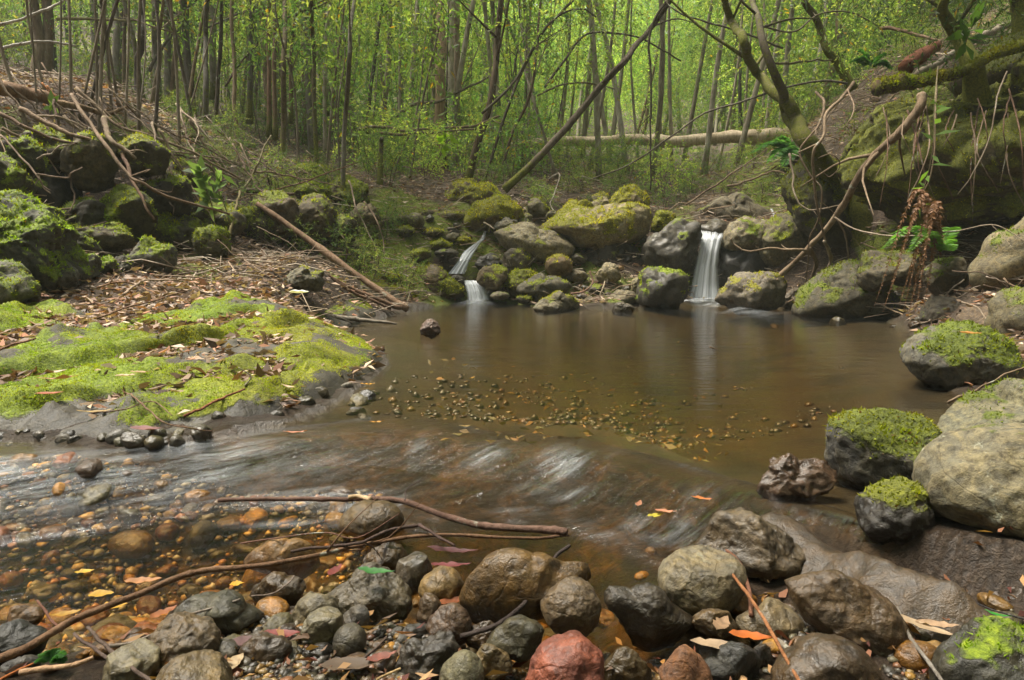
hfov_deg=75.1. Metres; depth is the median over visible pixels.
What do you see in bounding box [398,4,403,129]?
tree
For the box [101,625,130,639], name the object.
cobble
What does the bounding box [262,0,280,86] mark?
sapling
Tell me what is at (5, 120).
dead branch
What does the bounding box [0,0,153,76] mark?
tree
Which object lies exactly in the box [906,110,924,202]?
hanging root
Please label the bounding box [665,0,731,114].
tree
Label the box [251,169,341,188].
dead branch
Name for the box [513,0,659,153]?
tree
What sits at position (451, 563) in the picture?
fallen leaf
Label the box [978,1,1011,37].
shrub
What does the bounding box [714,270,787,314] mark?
rock
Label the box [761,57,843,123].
shrub
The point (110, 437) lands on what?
weir stone
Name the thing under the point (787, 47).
tree
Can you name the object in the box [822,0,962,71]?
tree
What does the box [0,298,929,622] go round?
water
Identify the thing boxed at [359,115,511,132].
dead branch
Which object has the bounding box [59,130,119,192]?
boulder
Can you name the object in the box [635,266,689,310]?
rock
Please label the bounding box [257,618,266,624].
cobble
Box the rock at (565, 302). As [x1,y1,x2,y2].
[537,290,579,312]
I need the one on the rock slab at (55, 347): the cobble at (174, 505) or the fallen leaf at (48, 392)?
the fallen leaf at (48, 392)
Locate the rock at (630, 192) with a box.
[609,184,650,205]
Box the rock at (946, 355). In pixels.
[898,319,1023,390]
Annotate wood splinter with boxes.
[18,656,93,675]
[348,494,371,499]
[376,667,400,679]
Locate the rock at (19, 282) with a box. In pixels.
[0,257,41,303]
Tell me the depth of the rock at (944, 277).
5.65 m
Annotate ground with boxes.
[0,0,1023,679]
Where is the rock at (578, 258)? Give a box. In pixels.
[570,252,586,264]
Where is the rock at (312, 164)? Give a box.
[291,162,329,183]
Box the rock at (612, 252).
[582,243,638,261]
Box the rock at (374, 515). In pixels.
[338,500,403,541]
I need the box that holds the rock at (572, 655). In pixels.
[525,630,604,679]
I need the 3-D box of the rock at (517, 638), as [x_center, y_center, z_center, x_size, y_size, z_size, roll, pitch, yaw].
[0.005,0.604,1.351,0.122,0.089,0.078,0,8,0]
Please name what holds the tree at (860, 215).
on the ground
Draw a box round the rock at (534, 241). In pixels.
[493,221,574,262]
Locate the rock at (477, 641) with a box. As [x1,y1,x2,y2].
[465,620,493,650]
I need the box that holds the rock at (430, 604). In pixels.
[416,592,441,623]
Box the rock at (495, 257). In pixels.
[492,254,499,260]
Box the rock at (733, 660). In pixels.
[704,641,761,679]
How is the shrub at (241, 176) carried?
on the ground
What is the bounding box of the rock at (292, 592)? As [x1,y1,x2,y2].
[249,571,306,605]
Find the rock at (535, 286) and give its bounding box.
[516,272,571,300]
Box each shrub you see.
[0,0,31,65]
[0,1,62,71]
[0,14,29,65]
[0,33,9,62]
[7,22,76,67]
[56,38,90,75]
[56,44,89,76]
[64,21,162,96]
[94,59,179,108]
[126,47,181,101]
[131,44,202,109]
[149,36,231,104]
[159,91,187,118]
[160,85,198,117]
[162,92,209,137]
[171,137,213,172]
[178,70,222,111]
[184,118,220,148]
[194,50,261,114]
[196,132,249,171]
[197,142,229,174]
[208,101,254,142]
[208,112,239,142]
[220,130,264,172]
[224,88,266,127]
[224,165,256,191]
[227,93,288,139]
[231,176,270,207]
[237,143,299,188]
[244,60,301,120]
[249,219,274,246]
[254,72,343,149]
[255,162,290,190]
[271,215,322,257]
[272,147,295,173]
[274,225,300,249]
[278,77,339,128]
[279,153,324,188]
[286,82,365,153]
[300,145,329,165]
[306,155,348,186]
[318,215,374,263]
[321,86,422,173]
[327,113,373,152]
[332,227,382,269]
[334,185,367,213]
[337,200,370,238]
[345,244,394,281]
[346,92,432,172]
[346,116,408,176]
[348,119,431,187]
[361,100,450,175]
[364,224,390,249]
[370,200,404,240]
[375,191,418,234]
[377,194,409,233]
[378,249,435,293]
[383,102,464,181]
[387,132,438,173]
[394,86,477,168]
[408,94,475,156]
[418,105,511,179]
[425,89,489,166]
[453,101,525,173]
[455,76,566,181]
[456,96,520,169]
[476,160,503,186]
[480,119,550,174]
[482,89,572,173]
[487,161,513,183]
[515,174,538,194]
[520,175,561,203]
[522,138,569,176]
[527,183,558,210]
[543,130,579,168]
[550,133,590,173]
[552,130,609,181]
[555,170,580,195]
[564,167,594,193]
[574,141,613,171]
[585,133,626,171]
[587,130,669,188]
[594,130,645,177]
[597,163,631,191]
[597,174,619,197]
[602,128,651,176]
[621,131,705,197]
[634,141,679,178]
[641,181,659,201]
[652,188,674,209]
[657,148,680,170]
[665,179,695,205]
[668,166,701,192]
[671,165,712,194]
[673,145,711,174]
[684,140,723,174]
[710,150,732,171]
[710,157,749,190]
[714,179,730,195]
[725,102,785,166]
[726,77,817,153]
[729,149,756,165]
[731,183,751,197]
[733,138,770,170]
[738,128,773,159]
[743,171,781,202]
[756,175,779,195]
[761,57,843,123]
[773,165,789,205]
[774,122,795,144]
[792,58,875,121]
[795,20,904,107]
[795,55,859,123]
[827,101,872,143]
[837,0,918,67]
[861,0,964,47]
[871,0,921,59]
[874,29,924,75]
[886,14,937,60]
[891,23,944,60]
[897,84,940,99]
[906,1,988,30]
[917,0,1007,24]
[925,86,955,100]
[931,8,973,50]
[934,19,947,42]
[935,0,996,16]
[938,16,1000,59]
[961,0,1008,14]
[974,10,1011,51]
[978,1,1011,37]
[988,0,1009,7]
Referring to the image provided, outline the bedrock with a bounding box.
[761,512,996,642]
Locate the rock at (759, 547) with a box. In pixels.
[695,507,805,582]
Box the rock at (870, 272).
[855,248,922,291]
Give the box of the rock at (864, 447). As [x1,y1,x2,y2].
[822,406,941,490]
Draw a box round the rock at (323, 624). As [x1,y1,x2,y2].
[300,606,343,644]
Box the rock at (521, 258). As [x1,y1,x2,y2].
[501,247,532,273]
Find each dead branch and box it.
[0,0,65,25]
[0,68,51,120]
[0,78,61,123]
[0,104,18,135]
[0,112,76,143]
[0,134,50,193]
[0,337,35,350]
[1,127,20,137]
[2,112,24,130]
[3,40,75,62]
[4,96,26,125]
[7,84,48,121]
[10,71,43,118]
[18,106,91,139]
[24,71,82,128]
[29,78,113,132]
[36,143,74,159]
[36,167,82,178]
[37,87,120,129]
[37,115,86,132]
[41,62,82,125]
[45,125,75,219]
[49,159,64,174]
[52,98,58,125]
[55,100,127,115]
[56,17,176,21]
[56,103,117,141]
[62,115,126,183]
[70,93,229,214]
[73,87,107,193]
[75,86,241,179]
[76,93,126,135]
[82,83,131,132]
[88,112,139,186]
[92,401,171,415]
[97,275,156,294]
[97,291,183,318]
[99,97,155,180]
[100,115,146,159]
[103,70,162,142]
[107,88,212,166]
[116,81,235,190]
[120,152,154,219]
[122,278,176,316]
[123,101,164,145]
[130,393,224,431]
[131,59,254,165]
[148,21,180,71]
[151,121,166,177]
[157,128,221,224]
[158,125,246,170]
[160,174,173,213]
[170,157,183,175]
[171,150,248,170]
[173,154,240,165]
[175,103,198,147]
[179,110,201,160]
[183,388,245,416]
[188,117,297,196]
[188,119,220,166]
[193,138,238,169]
[194,117,249,203]
[200,236,271,256]
[205,163,268,196]
[213,126,288,171]
[217,232,248,256]
[217,239,255,264]
[218,169,252,180]
[224,34,267,86]
[229,190,248,236]
[232,143,263,192]
[234,139,321,191]
[238,367,251,385]
[240,129,311,175]
[240,143,258,205]
[245,135,271,185]
[246,188,294,195]
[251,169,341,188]
[252,157,291,185]
[257,226,307,265]
[277,162,357,189]
[316,265,391,309]
[331,275,401,309]
[348,180,382,262]
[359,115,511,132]
[363,201,384,257]
[376,128,475,135]
[380,71,488,122]
[403,165,457,178]
[481,8,596,114]
[537,77,614,96]
[544,31,680,87]
[548,173,560,209]
[571,271,596,294]
[593,80,847,178]
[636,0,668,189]
[664,0,782,48]
[685,148,767,204]
[718,159,766,178]
[727,163,785,186]
[730,238,806,252]
[743,130,816,177]
[751,104,838,189]
[763,10,885,37]
[775,58,831,64]
[784,247,818,307]
[788,153,837,215]
[797,81,854,264]
[799,91,862,281]
[818,153,839,176]
[823,240,832,267]
[832,57,898,113]
[834,217,1023,249]
[837,218,848,258]
[876,302,901,314]
[881,26,947,42]
[904,279,964,325]
[909,310,957,327]
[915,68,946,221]
[946,367,1023,403]
[952,270,1008,287]
[954,290,990,295]
[955,276,1023,299]
[961,301,985,318]
[986,276,1013,286]
[1003,278,1023,286]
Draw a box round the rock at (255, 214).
[238,205,275,242]
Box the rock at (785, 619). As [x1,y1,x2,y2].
[735,597,805,644]
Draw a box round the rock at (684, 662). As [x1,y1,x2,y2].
[658,644,712,679]
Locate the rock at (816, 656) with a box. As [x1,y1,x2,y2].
[770,632,884,679]
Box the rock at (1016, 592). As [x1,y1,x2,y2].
[993,587,1022,599]
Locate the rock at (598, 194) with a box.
[591,190,609,201]
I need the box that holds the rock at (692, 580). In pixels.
[657,544,746,615]
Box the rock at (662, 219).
[650,210,675,232]
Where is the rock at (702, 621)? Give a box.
[692,608,738,640]
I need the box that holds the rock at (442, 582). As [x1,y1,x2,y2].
[418,565,463,604]
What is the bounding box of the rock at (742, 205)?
[695,192,770,219]
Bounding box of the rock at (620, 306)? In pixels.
[612,301,634,315]
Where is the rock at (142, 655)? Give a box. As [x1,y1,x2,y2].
[102,638,160,679]
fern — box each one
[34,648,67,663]
[749,135,804,166]
[849,48,893,69]
[874,188,945,317]
[882,225,960,252]
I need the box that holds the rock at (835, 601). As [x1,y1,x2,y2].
[785,569,914,656]
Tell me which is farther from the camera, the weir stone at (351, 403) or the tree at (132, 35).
the tree at (132, 35)
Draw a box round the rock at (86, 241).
[77,231,102,255]
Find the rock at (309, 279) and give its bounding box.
[283,264,324,294]
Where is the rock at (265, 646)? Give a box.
[238,631,292,662]
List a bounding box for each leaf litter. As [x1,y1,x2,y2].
[0,10,1023,385]
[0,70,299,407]
[0,526,1023,679]
[54,286,369,418]
[428,357,728,461]
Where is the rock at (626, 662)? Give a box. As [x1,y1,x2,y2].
[604,646,652,679]
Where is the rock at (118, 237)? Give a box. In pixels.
[75,220,135,255]
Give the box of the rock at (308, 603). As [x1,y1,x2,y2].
[291,591,338,623]
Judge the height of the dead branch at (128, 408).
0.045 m
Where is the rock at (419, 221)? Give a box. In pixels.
[395,210,424,227]
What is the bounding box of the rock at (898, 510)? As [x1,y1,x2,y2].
[853,474,936,545]
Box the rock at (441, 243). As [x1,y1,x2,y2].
[429,237,452,248]
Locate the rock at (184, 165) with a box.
[158,157,203,190]
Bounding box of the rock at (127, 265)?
[115,254,133,271]
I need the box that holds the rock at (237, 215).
[185,196,246,240]
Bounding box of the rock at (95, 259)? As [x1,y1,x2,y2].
[87,252,101,271]
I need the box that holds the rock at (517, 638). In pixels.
[486,614,543,662]
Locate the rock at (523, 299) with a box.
[516,294,533,303]
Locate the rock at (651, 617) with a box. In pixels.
[604,582,693,651]
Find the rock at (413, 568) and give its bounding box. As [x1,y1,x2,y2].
[396,551,431,594]
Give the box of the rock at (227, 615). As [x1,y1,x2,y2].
[165,589,263,636]
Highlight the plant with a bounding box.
[944,1,992,61]
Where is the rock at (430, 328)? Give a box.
[420,319,440,338]
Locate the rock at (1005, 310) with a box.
[982,285,1023,335]
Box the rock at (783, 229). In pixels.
[758,210,810,266]
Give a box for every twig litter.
[0,57,696,325]
[672,1,1017,317]
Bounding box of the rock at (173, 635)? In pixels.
[148,611,220,667]
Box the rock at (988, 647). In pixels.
[928,615,1023,679]
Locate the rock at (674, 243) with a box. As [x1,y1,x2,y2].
[640,218,702,276]
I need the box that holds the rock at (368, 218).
[350,203,382,233]
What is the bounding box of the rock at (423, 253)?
[410,247,431,259]
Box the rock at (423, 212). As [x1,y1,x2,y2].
[416,208,434,215]
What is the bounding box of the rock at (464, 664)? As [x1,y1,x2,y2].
[439,649,484,679]
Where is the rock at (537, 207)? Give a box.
[527,196,549,217]
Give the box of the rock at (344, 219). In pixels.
[326,214,359,248]
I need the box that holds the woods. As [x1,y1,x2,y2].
[111,0,866,102]
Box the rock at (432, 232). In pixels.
[423,227,444,237]
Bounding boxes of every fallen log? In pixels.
[0,80,57,103]
[518,127,789,147]
[897,40,941,73]
[913,22,1010,74]
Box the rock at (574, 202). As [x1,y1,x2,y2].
[556,198,593,213]
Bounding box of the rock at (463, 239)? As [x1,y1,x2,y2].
[454,235,471,245]
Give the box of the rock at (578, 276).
[567,270,587,282]
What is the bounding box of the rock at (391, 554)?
[362,541,407,572]
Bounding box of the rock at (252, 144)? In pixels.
[241,142,255,150]
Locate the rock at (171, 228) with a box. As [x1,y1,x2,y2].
[147,211,203,252]
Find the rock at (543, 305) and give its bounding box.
[532,298,560,315]
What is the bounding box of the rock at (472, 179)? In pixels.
[461,177,477,183]
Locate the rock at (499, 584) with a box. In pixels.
[459,547,590,623]
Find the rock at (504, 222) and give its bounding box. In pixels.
[494,217,517,229]
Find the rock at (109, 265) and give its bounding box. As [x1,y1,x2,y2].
[100,254,120,273]
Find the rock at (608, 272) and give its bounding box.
[595,262,620,282]
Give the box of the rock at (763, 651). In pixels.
[752,643,773,668]
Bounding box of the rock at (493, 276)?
[476,263,508,289]
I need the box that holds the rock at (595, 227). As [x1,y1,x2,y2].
[539,201,651,249]
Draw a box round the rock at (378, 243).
[367,239,388,248]
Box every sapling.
[0,37,28,126]
[25,0,45,89]
[30,0,38,124]
[58,0,61,126]
[67,0,72,115]
[78,0,105,119]
[88,0,118,106]
[92,0,112,110]
[93,0,97,119]
[97,0,106,133]
[102,0,120,107]
[107,0,181,151]
[124,0,129,126]
[136,0,145,129]
[137,0,141,130]
[153,0,160,133]
[166,0,197,140]
[185,0,218,124]
[196,38,202,105]
[202,0,253,110]
[213,8,262,146]
[217,13,225,101]
[236,5,246,129]
[241,0,262,132]
[243,14,256,142]
[259,7,289,142]
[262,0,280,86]
[274,0,305,163]
[325,0,345,165]
[327,5,348,159]
[336,3,376,169]
[337,1,367,173]
[363,0,396,165]
[373,1,415,145]
[373,24,403,161]
[383,16,423,154]
[392,35,409,106]
[393,0,437,170]
[408,1,448,178]
[421,25,459,167]
[432,0,449,170]
[461,1,486,88]
[465,26,472,148]
[495,0,519,157]
[496,2,519,163]
[499,0,528,160]
[509,16,545,151]
[523,0,569,165]
[533,13,568,133]
[548,1,574,168]
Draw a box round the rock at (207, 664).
[155,649,232,679]
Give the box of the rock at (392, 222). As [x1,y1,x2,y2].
[380,212,393,226]
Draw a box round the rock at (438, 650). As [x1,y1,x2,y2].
[395,630,458,679]
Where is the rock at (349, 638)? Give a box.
[332,622,366,657]
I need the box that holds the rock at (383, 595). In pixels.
[327,561,412,622]
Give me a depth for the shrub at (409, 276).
7.77 m
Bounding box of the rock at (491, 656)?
[476,643,511,679]
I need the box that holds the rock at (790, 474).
[756,453,838,501]
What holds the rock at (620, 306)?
on the ground
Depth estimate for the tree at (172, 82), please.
12.73 m
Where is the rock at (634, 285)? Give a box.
[631,277,637,292]
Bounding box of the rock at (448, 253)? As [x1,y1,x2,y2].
[434,248,458,257]
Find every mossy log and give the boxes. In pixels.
[870,65,966,96]
[962,38,1023,73]
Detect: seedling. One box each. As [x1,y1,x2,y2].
[43,90,59,114]
[183,155,223,219]
[209,168,236,224]
[435,128,460,157]
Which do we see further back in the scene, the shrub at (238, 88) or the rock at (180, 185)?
the shrub at (238, 88)
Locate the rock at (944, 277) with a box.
[919,255,968,295]
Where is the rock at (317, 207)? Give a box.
[296,192,337,241]
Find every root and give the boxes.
[843,89,854,128]
[875,107,889,177]
[879,109,887,206]
[901,115,910,152]
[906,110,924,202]
[907,91,929,199]
[907,116,919,198]
[913,120,922,189]
[917,94,926,188]
[933,103,952,199]
[943,114,957,145]
[945,110,954,150]
[957,71,1007,194]
[970,105,979,213]
[970,112,976,204]
[976,110,997,190]
[977,98,987,147]
[1000,108,1008,182]
[1003,96,1009,149]
[1006,109,1023,204]
[1008,89,1023,191]
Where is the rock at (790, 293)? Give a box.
[783,287,798,307]
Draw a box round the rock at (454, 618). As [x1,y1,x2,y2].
[426,602,471,645]
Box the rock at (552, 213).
[546,210,555,217]
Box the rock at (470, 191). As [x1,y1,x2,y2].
[444,178,500,204]
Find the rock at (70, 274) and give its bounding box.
[56,260,79,290]
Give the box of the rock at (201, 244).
[192,224,231,259]
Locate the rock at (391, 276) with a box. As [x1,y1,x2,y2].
[379,271,400,280]
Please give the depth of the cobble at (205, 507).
2.16 m
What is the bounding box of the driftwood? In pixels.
[321,313,396,324]
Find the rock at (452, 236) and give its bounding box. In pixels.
[446,232,458,240]
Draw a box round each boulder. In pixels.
[0,122,73,165]
[0,151,36,194]
[0,188,100,293]
[5,135,48,178]
[33,164,83,207]
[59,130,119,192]
[780,155,852,247]
[836,56,1023,235]
[945,29,1023,97]
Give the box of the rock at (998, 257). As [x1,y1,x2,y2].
[967,217,1023,290]
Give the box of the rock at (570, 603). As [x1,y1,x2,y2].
[540,576,601,636]
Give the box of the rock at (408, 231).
[396,224,415,236]
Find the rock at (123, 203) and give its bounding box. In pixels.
[97,183,159,241]
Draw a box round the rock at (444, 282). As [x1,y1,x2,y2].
[414,262,464,298]
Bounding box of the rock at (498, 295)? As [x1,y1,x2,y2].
[490,291,509,299]
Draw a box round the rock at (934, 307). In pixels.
[919,295,960,323]
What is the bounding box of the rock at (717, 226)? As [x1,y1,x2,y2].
[701,218,727,243]
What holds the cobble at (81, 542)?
on the ground
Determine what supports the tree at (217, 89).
on the ground
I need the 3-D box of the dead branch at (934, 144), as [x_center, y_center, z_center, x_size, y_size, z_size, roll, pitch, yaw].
[3.824,-1.786,6.112,0.247,1.546,0.696,2,8,16]
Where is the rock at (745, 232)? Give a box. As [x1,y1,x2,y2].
[716,215,767,250]
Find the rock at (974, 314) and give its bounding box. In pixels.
[955,306,987,324]
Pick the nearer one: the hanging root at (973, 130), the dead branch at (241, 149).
the hanging root at (973, 130)
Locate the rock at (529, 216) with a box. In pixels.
[524,213,532,220]
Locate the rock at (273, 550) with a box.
[244,537,319,578]
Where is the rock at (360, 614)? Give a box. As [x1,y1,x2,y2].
[343,605,369,628]
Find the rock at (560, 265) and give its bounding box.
[544,253,572,277]
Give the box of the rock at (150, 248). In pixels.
[128,234,177,273]
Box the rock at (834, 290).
[791,258,902,321]
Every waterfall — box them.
[448,231,486,273]
[464,280,487,299]
[691,231,722,301]
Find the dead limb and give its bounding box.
[779,92,926,275]
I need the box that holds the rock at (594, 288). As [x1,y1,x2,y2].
[587,283,603,294]
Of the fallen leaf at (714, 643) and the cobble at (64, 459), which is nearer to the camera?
the fallen leaf at (714, 643)
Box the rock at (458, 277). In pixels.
[452,274,463,281]
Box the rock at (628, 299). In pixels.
[607,289,635,303]
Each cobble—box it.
[0,464,6,472]
[0,497,9,514]
[0,526,11,547]
[0,571,23,589]
[0,605,12,623]
[0,654,40,676]
[5,523,18,531]
[6,453,40,468]
[15,531,35,548]
[26,581,58,600]
[29,478,47,488]
[34,505,52,516]
[37,622,52,629]
[39,524,66,540]
[41,550,60,566]
[44,663,56,673]
[45,607,74,626]
[46,634,62,645]
[47,471,58,481]
[52,452,78,469]
[52,482,69,499]
[56,641,75,648]
[60,507,78,517]
[60,568,77,577]
[61,580,87,593]
[61,629,76,640]
[66,517,83,527]
[68,535,91,550]
[69,642,83,652]
[74,459,102,481]
[75,648,91,658]
[77,482,114,507]
[78,605,110,626]
[81,519,95,527]
[89,573,103,587]
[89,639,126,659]
[90,623,126,643]
[92,639,105,645]
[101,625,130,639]
[107,530,154,559]
[111,485,126,499]
[117,508,142,524]
[120,611,132,615]
[121,468,139,478]
[123,574,135,584]
[124,627,146,641]
[131,617,146,622]
[133,621,156,634]
[135,576,159,590]
[136,595,161,615]
[142,493,173,506]
[144,615,166,622]
[153,479,169,492]
[155,522,179,540]
[156,564,177,576]
[163,511,174,517]
[169,502,183,508]
[177,583,203,597]
[181,502,198,512]
[183,489,216,505]
[183,511,197,520]
[188,520,218,548]
[200,589,220,592]
[201,503,215,512]
[209,550,225,562]
[214,497,226,504]
[215,576,231,589]
[216,515,241,530]
[217,637,239,657]
[227,633,241,638]
[232,543,256,558]
[240,591,252,600]
[242,569,267,591]
[243,508,267,529]
[245,600,256,604]
[249,494,262,506]
[255,596,289,617]
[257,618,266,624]
[263,612,293,630]
[277,533,291,538]
[278,515,297,524]
[280,624,297,630]
[288,647,299,659]
[289,639,297,647]
[302,642,332,657]
[304,574,316,584]
[305,578,320,591]
[308,501,319,511]
[318,555,338,571]
[320,586,335,593]
[324,511,343,530]
[329,485,357,502]
[329,501,346,512]
[329,533,348,543]
[346,651,367,671]
[347,547,360,555]
[363,647,374,653]
[371,640,383,649]
[372,627,385,637]
[373,648,397,673]
[388,642,394,648]
[390,626,404,637]
[396,634,407,643]
[403,623,428,638]
[412,594,420,608]
[539,622,548,628]
[542,627,555,637]
[598,609,614,627]
[603,652,611,659]
[634,571,648,580]
[645,546,656,554]
[732,593,757,614]
[761,595,773,601]
[762,667,769,674]
[763,638,779,653]
[785,603,796,612]
[790,636,801,645]
[893,640,936,672]
[913,630,931,641]
[927,640,940,646]
[976,592,1013,610]
[998,611,1022,624]
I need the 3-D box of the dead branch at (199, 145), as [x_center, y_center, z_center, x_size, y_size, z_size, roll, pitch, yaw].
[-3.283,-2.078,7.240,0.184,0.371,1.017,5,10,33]
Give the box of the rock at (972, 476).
[911,422,1023,539]
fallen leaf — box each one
[38,391,63,393]
[50,609,81,615]
[75,569,93,572]
[77,409,110,411]
[86,613,136,636]
[88,589,113,596]
[104,602,127,607]
[115,373,134,375]
[124,576,160,583]
[130,425,159,429]
[150,605,176,617]
[227,653,243,668]
[229,580,244,585]
[233,636,250,645]
[264,629,298,636]
[289,290,308,292]
[320,656,384,669]
[327,563,341,574]
[358,566,391,573]
[366,650,396,661]
[427,545,479,552]
[431,561,468,566]
[440,596,458,603]
[648,513,662,516]
[655,509,672,512]
[690,495,710,499]
[690,637,727,648]
[712,616,729,629]
[729,629,771,639]
[901,614,951,634]
[915,619,957,627]
[960,331,977,333]
[984,609,1008,615]
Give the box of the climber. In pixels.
[913,66,961,215]
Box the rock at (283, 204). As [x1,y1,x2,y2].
[250,189,302,243]
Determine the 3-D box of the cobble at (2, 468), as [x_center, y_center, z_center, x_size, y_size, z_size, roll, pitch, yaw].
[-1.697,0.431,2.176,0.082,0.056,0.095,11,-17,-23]
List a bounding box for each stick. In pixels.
[0,487,569,662]
[36,599,62,631]
[73,632,106,659]
[86,626,151,679]
[105,598,240,647]
[218,496,567,535]
[240,514,398,543]
[251,575,294,596]
[290,523,421,560]
[362,636,387,657]
[418,523,455,546]
[460,544,570,638]
[725,549,753,617]
[732,574,799,679]
[777,638,789,648]
[896,606,942,679]
[976,602,1023,619]
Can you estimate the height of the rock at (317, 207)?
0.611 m
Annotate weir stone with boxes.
[15,429,22,434]
[35,430,44,439]
[54,433,69,444]
[66,430,74,435]
[67,434,82,443]
[97,433,106,441]
[105,428,131,443]
[113,437,122,446]
[120,431,145,448]
[144,435,163,449]
[148,428,166,436]
[162,436,168,446]
[169,435,185,450]
[172,428,183,435]
[191,424,210,439]
[194,436,209,443]
[211,410,225,419]
[270,410,284,415]
[297,395,315,405]
[316,386,328,397]
[341,382,352,387]
[346,407,365,415]
[347,401,354,405]
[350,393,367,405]
[356,412,369,419]
[360,389,375,401]
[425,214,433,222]
[447,227,459,232]
[453,222,460,228]
[487,291,493,299]
[574,284,582,290]
[594,261,602,265]
[622,255,632,261]
[622,286,630,290]
[769,323,777,328]
[829,316,845,325]
[895,300,915,313]
[908,320,920,327]
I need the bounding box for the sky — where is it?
[406,0,694,52]
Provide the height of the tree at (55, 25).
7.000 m
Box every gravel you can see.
[0,454,382,652]
[221,611,476,679]
[370,346,843,449]
[502,609,1023,679]
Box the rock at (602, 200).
[592,195,608,206]
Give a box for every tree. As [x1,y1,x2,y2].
[0,0,89,60]
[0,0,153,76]
[0,0,178,90]
[1,0,97,57]
[2,0,83,40]
[7,0,67,18]
[8,0,59,41]
[28,0,109,73]
[51,0,57,75]
[52,0,209,92]
[53,0,86,48]
[54,0,131,29]
[62,1,68,63]
[71,0,90,59]
[71,0,258,107]
[76,0,110,16]
[89,0,181,33]
[90,0,99,79]
[99,4,112,83]
[106,0,280,117]
[107,0,245,97]
[109,0,214,108]
[115,0,199,105]
[121,0,288,112]
[122,0,127,95]
[122,0,151,102]
[129,0,136,76]
[132,0,243,73]
[146,7,289,105]
[149,0,247,76]
[151,0,152,88]
[153,0,309,129]
[164,0,172,111]
[169,15,175,99]
[175,0,373,109]
[175,2,185,107]
[177,0,348,145]
[185,1,236,116]
[189,7,237,82]
[191,2,294,119]
[195,1,271,63]
[197,1,209,88]
[209,1,216,99]
[211,0,448,163]
[213,1,222,134]
[218,0,398,145]
[219,16,363,113]
[223,5,300,97]
[229,2,333,121]
[234,0,394,135]
[236,0,375,157]
[238,0,422,159]
[240,0,316,120]
[240,3,272,125]
[245,0,253,123]
[259,0,464,209]
[266,1,271,137]
[266,1,369,112]
[271,0,421,141]
[271,0,596,170]
[272,0,278,139]
[272,1,280,124]
[281,1,366,146]
[288,3,297,123]
[297,1,431,150]
[308,0,436,133]
[310,33,346,143]
[316,0,621,167]
[321,2,329,115]
[323,2,330,163]
[327,0,407,115]
[328,1,414,109]
[339,1,429,114]
[341,1,362,142]
[346,1,410,107]
[356,0,445,114]
[363,0,369,116]
[367,1,482,129]
[372,1,389,143]
[375,0,392,159]
[376,137,383,185]
[383,2,489,113]
[385,0,517,117]
[394,0,502,120]
[396,0,480,122]
[396,0,523,123]
[398,0,422,169]
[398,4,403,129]
[405,0,517,95]
[406,0,419,153]
[427,99,432,150]
[430,0,436,142]
[445,0,547,158]
[446,0,475,170]
[453,0,461,168]
[458,0,598,178]
[460,0,583,150]
[461,1,566,119]
[462,0,520,107]
[465,0,501,158]
[469,0,570,128]
[474,0,650,181]
[479,28,486,126]
[482,0,493,165]
[483,2,615,126]
[485,0,517,156]
[488,0,580,134]
[490,0,500,105]
[497,1,580,180]
[502,0,692,192]
[503,6,557,177]
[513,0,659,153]
[517,0,545,164]
[517,0,585,112]
[518,0,527,162]
[527,0,531,174]
[536,0,657,133]
[536,1,610,132]
[539,0,650,163]
[540,5,622,103]
[553,0,629,176]
[557,0,570,154]
[565,0,584,157]
[575,1,670,104]
[576,0,659,128]
[580,2,600,156]
[587,0,602,181]
[587,0,616,169]
[594,0,692,164]
[596,0,696,124]
[600,0,706,135]
[604,0,696,134]
[609,1,695,113]
[613,0,752,109]
[614,0,736,134]
[629,0,638,165]
[652,0,664,181]
[652,4,742,134]
[653,6,768,135]
[658,10,666,164]
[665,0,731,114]
[668,7,673,174]
[670,0,847,130]
[670,0,872,247]
[673,0,797,145]
[673,0,807,106]
[676,0,753,113]
[681,0,713,161]
[683,2,805,131]
[687,0,813,133]
[688,0,949,111]
[690,26,801,133]
[700,0,797,175]
[702,0,731,173]
[705,0,838,148]
[716,0,743,170]
[720,0,820,162]
[725,1,867,126]
[734,0,780,166]
[735,0,833,110]
[741,0,843,162]
[748,2,872,127]
[752,0,961,119]
[757,1,766,157]
[758,0,891,127]
[761,1,877,103]
[762,0,784,154]
[778,0,794,127]
[787,0,928,103]
[804,0,827,117]
[805,0,1023,104]
[812,1,928,92]
[814,1,916,73]
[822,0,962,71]
[841,0,961,55]
[849,0,923,40]
[869,0,976,21]
[915,0,1023,68]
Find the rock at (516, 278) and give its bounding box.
[504,268,537,298]
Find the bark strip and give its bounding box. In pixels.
[0,662,33,679]
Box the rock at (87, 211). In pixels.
[62,196,105,228]
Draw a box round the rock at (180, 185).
[139,173,194,215]
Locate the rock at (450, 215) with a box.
[437,209,464,219]
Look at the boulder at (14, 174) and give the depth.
5.21 m
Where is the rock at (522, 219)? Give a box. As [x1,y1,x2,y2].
[518,217,529,221]
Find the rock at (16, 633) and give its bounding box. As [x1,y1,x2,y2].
[0,619,48,665]
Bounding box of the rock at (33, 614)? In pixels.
[7,603,44,624]
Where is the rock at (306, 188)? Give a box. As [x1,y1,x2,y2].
[293,180,332,199]
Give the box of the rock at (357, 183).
[327,174,369,209]
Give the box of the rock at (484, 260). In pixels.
[475,252,499,269]
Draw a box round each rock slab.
[0,270,382,437]
[0,298,84,336]
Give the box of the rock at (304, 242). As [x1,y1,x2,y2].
[286,234,325,248]
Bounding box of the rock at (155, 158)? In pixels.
[116,130,171,177]
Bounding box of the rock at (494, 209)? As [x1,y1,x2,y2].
[462,193,524,232]
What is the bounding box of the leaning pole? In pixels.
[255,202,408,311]
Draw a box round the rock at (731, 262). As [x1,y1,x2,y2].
[716,249,768,287]
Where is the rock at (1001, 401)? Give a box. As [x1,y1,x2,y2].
[936,375,1023,432]

